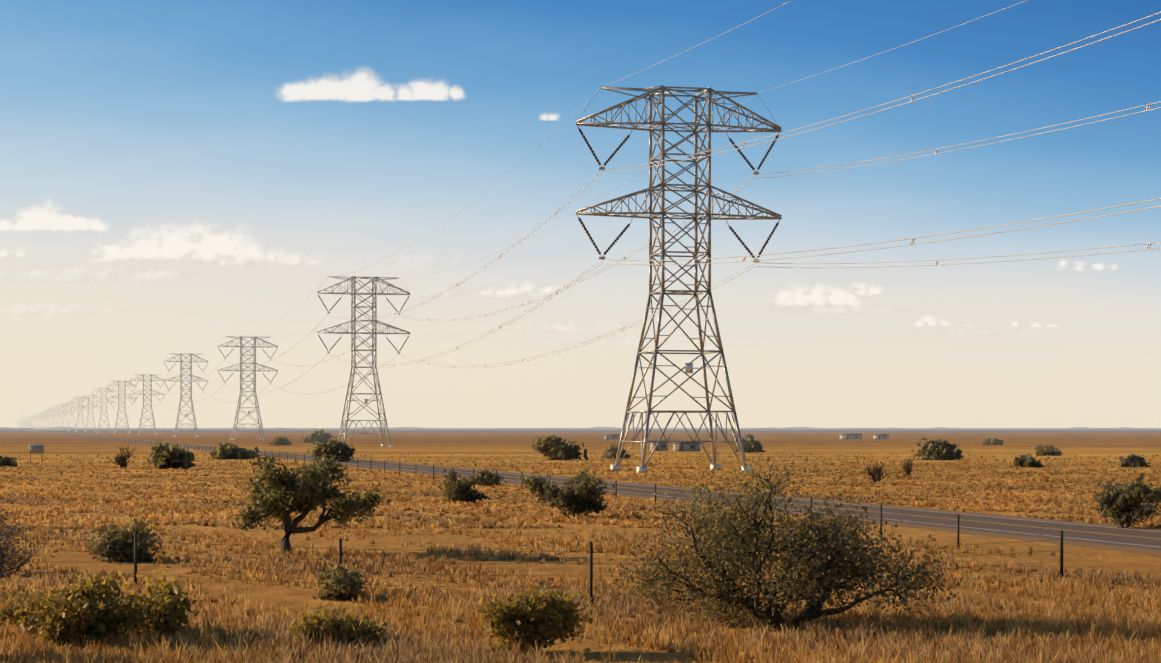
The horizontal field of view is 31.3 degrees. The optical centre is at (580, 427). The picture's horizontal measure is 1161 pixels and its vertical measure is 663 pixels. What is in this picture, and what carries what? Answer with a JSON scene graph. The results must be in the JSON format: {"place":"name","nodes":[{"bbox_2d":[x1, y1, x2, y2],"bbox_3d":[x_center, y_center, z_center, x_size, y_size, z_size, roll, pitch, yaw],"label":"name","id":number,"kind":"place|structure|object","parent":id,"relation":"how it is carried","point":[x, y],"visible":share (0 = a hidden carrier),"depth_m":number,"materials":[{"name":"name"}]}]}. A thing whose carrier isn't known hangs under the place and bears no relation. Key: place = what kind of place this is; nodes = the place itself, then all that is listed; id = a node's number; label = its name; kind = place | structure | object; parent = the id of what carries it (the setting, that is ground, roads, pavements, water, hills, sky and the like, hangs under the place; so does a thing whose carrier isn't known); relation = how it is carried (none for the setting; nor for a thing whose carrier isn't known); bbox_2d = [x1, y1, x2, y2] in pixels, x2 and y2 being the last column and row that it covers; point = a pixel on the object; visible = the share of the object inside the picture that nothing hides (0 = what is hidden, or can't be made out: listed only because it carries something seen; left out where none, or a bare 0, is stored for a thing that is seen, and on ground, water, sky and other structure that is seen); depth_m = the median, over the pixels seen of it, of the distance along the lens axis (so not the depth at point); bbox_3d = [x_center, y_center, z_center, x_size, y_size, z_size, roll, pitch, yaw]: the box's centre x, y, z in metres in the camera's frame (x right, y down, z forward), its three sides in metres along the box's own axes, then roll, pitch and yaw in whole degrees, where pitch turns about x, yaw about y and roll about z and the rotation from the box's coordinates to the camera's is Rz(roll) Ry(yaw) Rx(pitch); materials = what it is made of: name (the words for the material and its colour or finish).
{"place":"outdoors","nodes":[
{"label":"outdoors","id":0,"kind":"place"},
{"bbox_2d":[0,428,1160,662],"bbox_3d":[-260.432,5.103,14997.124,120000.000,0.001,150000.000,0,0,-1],"label":"ground","id":1,"kind":"structure","parent":0,"point":[442,444],"depth_m":204.70,"materials":[{"name":"brown soil"}]},
{"bbox_2d":[0,455,17,466],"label":"shrub branches","id":2,"kind":"object","parent":1,"relation":"on","point":[9,461],"visible":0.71,"depth_m":271.92,"materials":[{"name":"green plant"}]},
{"bbox_2d":[0,500,53,578],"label":"grey shrub branches","id":3,"kind":"object","parent":1,"relation":"on","point":[3,549],"visible":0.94,"depth_m":71.41,"materials":[{"name":"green plant"}]},
{"bbox_2d":[19,411,37,427],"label":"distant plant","id":4,"kind":"object","parent":1,"relation":"on","point":[26,423],"visible":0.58,"depth_m":12557.15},
{"bbox_2d":[29,445,43,462],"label":"roadside sign","id":5,"kind":"object","parent":1,"relation":"on","point":[36,449],"visible":1,"depth_m":300.43,"materials":[{"name":"grey metal"}]},
{"bbox_2d":[35,413,44,429],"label":"pylon","id":6,"kind":"object","parent":1,"relation":"on","point":[38,419],"visible":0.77,"depth_m":5488.92,"materials":[{"name":"metal"}]},
{"bbox_2d":[42,410,53,429],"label":"pylon","id":7,"kind":"object","parent":1,"relation":"on","point":[46,418],"visible":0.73,"depth_m":4560.54,"materials":[{"name":"metal"}]},
{"bbox_2d":[45,409,55,429],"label":"pylon","id":8,"kind":"object","parent":1,"relation":"on","point":[54,410],"visible":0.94,"depth_m":4254.50,"materials":[{"name":"metal"}]},
{"bbox_2d":[48,408,60,430],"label":"pylon","id":9,"kind":"object","parent":1,"relation":"on","point":[51,415],"visible":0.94,"depth_m":3943.41,"materials":[{"name":"metal"}]},
{"bbox_2d":[56,405,66,430],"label":"pylon","id":10,"kind":"object","parent":1,"relation":"on","point":[61,415],"visible":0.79,"depth_m":3635.91,"materials":[{"name":"metal"}]},
{"bbox_2d":[59,404,69,430],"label":"pylon","id":11,"kind":"object","parent":1,"relation":"on","point":[63,416],"visible":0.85,"depth_m":3328.61,"materials":[{"name":"metal"}]},
{"bbox_2d":[63,402,80,430],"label":"pylon","id":12,"kind":"object","parent":1,"relation":"on","point":[72,412],"visible":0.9,"depth_m":3018.35,"materials":[{"name":"metal"}]},
{"bbox_2d":[0,570,158,647],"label":"shrub","id":13,"kind":"object","parent":1,"relation":"on","point":[95,607],"visible":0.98,"depth_m":47.19,"materials":[{"name":"green plant"}]},
{"bbox_2d":[72,397,88,431],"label":"pylon","id":14,"kind":"object","parent":1,"relation":"on","point":[80,413],"visible":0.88,"depth_m":2710.34,"materials":[{"name":"metal"}]},
{"bbox_2d":[80,395,101,431],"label":"pylon","id":15,"kind":"object","parent":1,"relation":"on","point":[96,397],"visible":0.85,"depth_m":2402.25,"materials":[{"name":"metal"}]},
{"bbox_2d":[91,388,115,432],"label":"pylon","id":16,"kind":"object","parent":1,"relation":"on","point":[106,408],"visible":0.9,"depth_m":2093.96,"materials":[{"name":"metal"}]},
{"bbox_2d":[107,381,135,433],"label":"pylon","id":17,"kind":"object","parent":1,"relation":"on","point":[116,424],"visible":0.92,"depth_m":1784.79,"materials":[{"name":"metal"}]},
{"bbox_2d":[107,445,135,468],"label":"shrub branches","id":18,"kind":"object","parent":1,"relation":"on","point":[122,459],"visible":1,"depth_m":257.96,"materials":[{"name":"brown plant"}]},
{"bbox_2d":[81,512,166,562],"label":"shrub","id":19,"kind":"object","parent":1,"relation":"on","point":[144,539],"visible":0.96,"depth_m":78.93,"materials":[{"name":"green plant"}]},
{"bbox_2d":[129,374,164,434],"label":"pylon","id":20,"kind":"object","parent":1,"relation":"on","point":[149,385],"visible":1,"depth_m":1475.68,"materials":[{"name":"metal"}]},
{"bbox_2d":[116,570,198,638],"bbox_3d":[-10.359,4.283,50.262,2.512,1.726,3.447,0,0,-1],"label":"shrub","id":21,"kind":"object","parent":1,"relation":"on","point":[166,604],"visible":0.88,"depth_m":49.41,"materials":[{"name":"green plant"}]},
{"bbox_2d":[143,440,195,468],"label":"shrub","id":22,"kind":"object","parent":1,"relation":"on","point":[175,456],"visible":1,"depth_m":257.06,"materials":[{"name":"green plant"}]},
{"bbox_2d":[164,353,207,436],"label":"pylon","id":23,"kind":"object","parent":1,"relation":"on","point":[181,375],"visible":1,"depth_m":1167.60,"materials":[{"name":"metal"}]},
{"bbox_2d":[209,443,254,458],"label":"shrub branches","id":24,"kind":"object","parent":1,"relation":"on","point":[228,451],"visible":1,"depth_m":336.75,"materials":[{"name":"green plant"}]},
{"bbox_2d":[217,336,277,439],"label":"pylon","id":25,"kind":"object","parent":1,"relation":"on","point":[252,381],"visible":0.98,"depth_m":859.15,"materials":[{"name":"metal"}]},
{"bbox_2d":[245,447,262,457],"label":"shrub branches","id":26,"kind":"object","parent":1,"relation":"on","point":[256,450],"visible":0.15,"depth_m":351.54,"materials":[{"name":"green plant"}]},
{"bbox_2d":[269,436,290,444],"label":"shrub branches","id":27,"kind":"object","parent":1,"relation":"on","point":[284,440],"visible":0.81,"depth_m":604.40,"materials":[{"name":"green plant"}]},
{"bbox_2d":[231,450,392,553],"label":"mesquite tree","id":28,"kind":"object","parent":1,"relation":"on","point":[284,493],"visible":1,"depth_m":83.34,"materials":[{"name":"green plant"}]},
{"bbox_2d":[302,429,335,442],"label":"shrub branches","id":29,"kind":"object","parent":1,"relation":"on","point":[320,436],"visible":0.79,"depth_m":708.60,"materials":[{"name":"green plant"}]},
{"bbox_2d":[307,438,355,461],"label":"shrub","id":30,"kind":"object","parent":1,"relation":"on","point":[333,448],"visible":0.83,"depth_m":308.68,"materials":[{"name":"green plant"}]},
{"bbox_2d":[286,604,392,647],"bbox_3d":[-5.661,4.619,48.260,2.579,1.044,2.631,0,0,-1],"label":"shrub","id":31,"kind":"object","parent":1,"relation":"on","point":[353,629],"visible":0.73,"depth_m":47.79,"materials":[{"name":"green plant"}]},
{"bbox_2d":[313,563,371,600],"bbox_3d":[-7.094,4.652,61.703,1.742,1.269,2.377,0,0,-1],"label":"shrub","id":32,"kind":"object","parent":1,"relation":"on","point":[338,583],"visible":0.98,"depth_m":61.26,"materials":[{"name":"green plant"}]},
{"bbox_2d":[317,276,409,446],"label":"pylon","id":33,"kind":"object","parent":1,"relation":"on","point":[354,307],"visible":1,"depth_m":551.33,"materials":[{"name":"metal"}]},
{"bbox_2d":[25,0,1160,424],"bbox_3d":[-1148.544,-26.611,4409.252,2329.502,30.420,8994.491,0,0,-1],"label":"conductors","id":34,"kind":"object","parent":33,"relation":"attached to","point":[779,176],"visible":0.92,"depth_m":193.54,"materials":[{"name":"silver metal"}]},
{"bbox_2d":[438,469,490,503],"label":"shrub","id":35,"kind":"object","parent":1,"relation":"on","point":[455,491],"visible":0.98,"depth_m":137.92,"materials":[{"name":"green plant"}]},
{"bbox_2d":[474,469,503,485],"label":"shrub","id":36,"kind":"object","parent":1,"relation":"on","point":[484,478],"visible":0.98,"depth_m":181.37,"materials":[{"name":"green plant"}]},
{"bbox_2d":[0,530,1062,602],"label":"fence posts","id":37,"kind":"object","parent":1,"relation":"on","point":[135,551],"visible":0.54,"depth_m":63.74,"materials":[{"name":"grey metal"}]},
{"bbox_2d":[474,580,592,653],"bbox_3d":[-1.054,4.386,46.924,2.715,1.845,2.642,0,0,-1],"label":"shrub","id":38,"kind":"object","parent":1,"relation":"on","point":[540,619],"visible":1,"depth_m":46.41,"materials":[{"name":"green plant"}]},
{"bbox_2d":[532,435,588,459],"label":"shrub","id":39,"kind":"object","parent":1,"relation":"on","point":[553,447],"visible":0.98,"depth_m":327.86,"materials":[{"name":"green plant"}]},
{"bbox_2d":[67,433,1062,580],"bbox_3d":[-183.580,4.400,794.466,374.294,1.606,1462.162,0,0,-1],"label":"fence posts","id":40,"kind":"object","parent":1,"relation":"on","point":[810,502],"visible":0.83,"depth_m":118.12,"materials":[{"name":"grey metal"}]},
{"bbox_2d":[519,468,614,517],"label":"bush branches","id":41,"kind":"object","parent":1,"relation":"on","point":[582,493],"visible":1,"depth_m":114.66,"materials":[{"name":"green plant"}]},
{"bbox_2d":[562,476,575,488],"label":"bush","id":42,"kind":"object","parent":1,"relation":"on","point":[565,483],"visible":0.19,"depth_m":170.39,"materials":[{"name":"green plant"}]},
{"bbox_2d":[0,578,1160,662],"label":"grass","id":43,"kind":"structure","parent":1,"relation":"on","point":[957,639],"depth_m":48.54,"materials":[{"name":"plant"}]},
{"bbox_2d":[0,452,1160,528],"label":"grass","id":44,"kind":"structure","parent":1,"relation":"on","point":[156,514],"depth_m":152.05,"materials":[{"name":"brown plant"}]},
{"bbox_2d":[0,513,1160,606],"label":"grass","id":45,"kind":"structure","parent":1,"relation":"on","point":[373,567],"depth_m":73.24,"materials":[{"name":"plant"}]},
{"bbox_2d":[0,427,1160,428],"bbox_3d":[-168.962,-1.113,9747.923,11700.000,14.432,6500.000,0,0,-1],"label":"distant hills","id":46,"kind":"structure","parent":1,"relation":"on","point":[611,428],"depth_m":9026.85,"materials":[{"name":"brown soil"}]},
{"bbox_2d":[15,429,1160,554],"bbox_3d":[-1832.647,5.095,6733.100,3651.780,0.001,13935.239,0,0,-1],"label":"road verge","id":47,"kind":"structure","parent":1,"relation":"on","point":[1104,546],"depth_m":117.78,"materials":[{"name":"brown soil"}]},
{"bbox_2d":[604,434,618,439],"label":"farm shed","id":48,"kind":"structure","parent":1,"relation":"on","point":[611,436],"depth_m":881.31,"materials":[{"name":"white metal"}]},
{"bbox_2d":[601,443,630,458],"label":"shrub branches","id":49,"kind":"object","parent":1,"relation":"on","point":[611,451],"visible":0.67,"depth_m":345.03,"materials":[{"name":"green plant"}]},
{"bbox_2d":[650,440,668,450],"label":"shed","id":50,"kind":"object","parent":1,"relation":"on","point":[662,446],"visible":0.75,"depth_m":458.64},
{"bbox_2d":[575,85,781,472],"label":"pylon","id":51,"kind":"object","parent":1,"relation":"on","point":[695,190],"visible":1,"depth_m":242.76,"materials":[{"name":"metal"}]},
{"bbox_2d":[673,442,699,450],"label":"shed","id":52,"kind":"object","parent":1,"relation":"on","point":[686,446],"visible":0.81,"depth_m":449.32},
{"bbox_2d":[731,437,765,451],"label":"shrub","id":53,"kind":"object","parent":1,"relation":"on","point":[748,443],"visible":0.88,"depth_m":431.84,"materials":[{"name":"green plant"}]},
{"bbox_2d":[744,434,754,439],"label":"building","id":54,"kind":"structure","parent":1,"relation":"on","point":[750,436],"depth_m":596.07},
{"bbox_2d":[599,443,974,629],"bbox_3d":[4.641,2.812,52.878,8.141,4.861,11.298,0,0,-41],"label":"mesquite tree","id":55,"kind":"object","parent":1,"relation":"on","point":[740,541],"visible":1,"depth_m":52.22,"materials":[{"name":"green plant"}]},
{"bbox_2d":[840,433,861,438],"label":"farm shed","id":56,"kind":"structure","parent":1,"relation":"on","point":[850,435],"depth_m":920.08,"materials":[{"name":"white metal"}]},
{"bbox_2d":[862,463,886,481],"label":"shrub branches","id":57,"kind":"object","parent":1,"relation":"on","point":[878,473],"visible":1,"depth_m":191.73,"materials":[{"name":"green plant"}]},
{"bbox_2d":[873,434,888,438],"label":"farm shed","id":58,"kind":"structure","parent":1,"relation":"on","point":[880,436],"depth_m":920.38,"materials":[{"name":"white metal"}]},
{"bbox_2d":[900,456,912,475],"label":"shrub branches","id":59,"kind":"object","parent":1,"relation":"on","point":[907,467],"visible":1,"depth_m":210.20,"materials":[{"name":"brown plant"}]},
{"bbox_2d":[911,437,963,459],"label":"shrub","id":60,"kind":"object","parent":1,"relation":"on","point":[939,449],"visible":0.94,"depth_m":328.31,"materials":[{"name":"green plant"}]},
{"bbox_2d":[982,436,1003,444],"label":"shrub","id":61,"kind":"object","parent":1,"relation":"on","point":[993,441],"visible":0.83,"depth_m":613.98,"materials":[{"name":"green plant"}]},
{"bbox_2d":[1012,453,1043,467],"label":"shrub branches","id":62,"kind":"object","parent":1,"relation":"on","point":[1028,460],"visible":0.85,"depth_m":267.04,"materials":[{"name":"green plant"}]},
{"bbox_2d":[1034,444,1061,455],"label":"shrub branches","id":63,"kind":"object","parent":1,"relation":"on","point":[1046,449],"visible":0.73,"depth_m":380.00,"materials":[{"name":"green plant"}]},
{"bbox_2d":[1093,474,1160,527],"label":"shrub","id":64,"kind":"object","parent":1,"relation":"on","point":[1122,507],"visible":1,"depth_m":104.81,"materials":[{"name":"green plant"}]},
{"bbox_2d":[1119,453,1150,466],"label":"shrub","id":65,"kind":"object","parent":1,"relation":"on","point":[1132,460],"visible":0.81,"depth_m":269.12,"materials":[{"name":"green plant"}]},
{"bbox_2d":[0,0,1160,427],"label":"sky","id":66,"kind":"structure","parent":0,"point":[177,176],"materials":[{"name":"blue"}]},
{"bbox_2d":[16,429,1160,549],"bbox_3d":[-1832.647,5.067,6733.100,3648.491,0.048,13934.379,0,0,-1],"label":"road","id":67,"kind":"structure","parent":0,"point":[1081,535],"depth_m":116.59,"materials":[{"name":"grey asphalt"}]},
{"bbox_2d":[17,429,1160,539],"bbox_3d":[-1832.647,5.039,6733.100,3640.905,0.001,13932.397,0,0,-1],"label":"road centre lines","id":68,"kind":"object","parent":67,"relation":"on","point":[833,507],"depth_m":117.69,"materials":[{"name":"yellow paint"}]},
{"bbox_2d":[45,432,1155,546],"bbox_3d":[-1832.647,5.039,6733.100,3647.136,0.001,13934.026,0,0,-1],"label":"road edge lines","id":69,"kind":"object","parent":67,"relation":"on","point":[814,511],"depth_m":121.73,"materials":[{"name":"white paint"}]}
]}

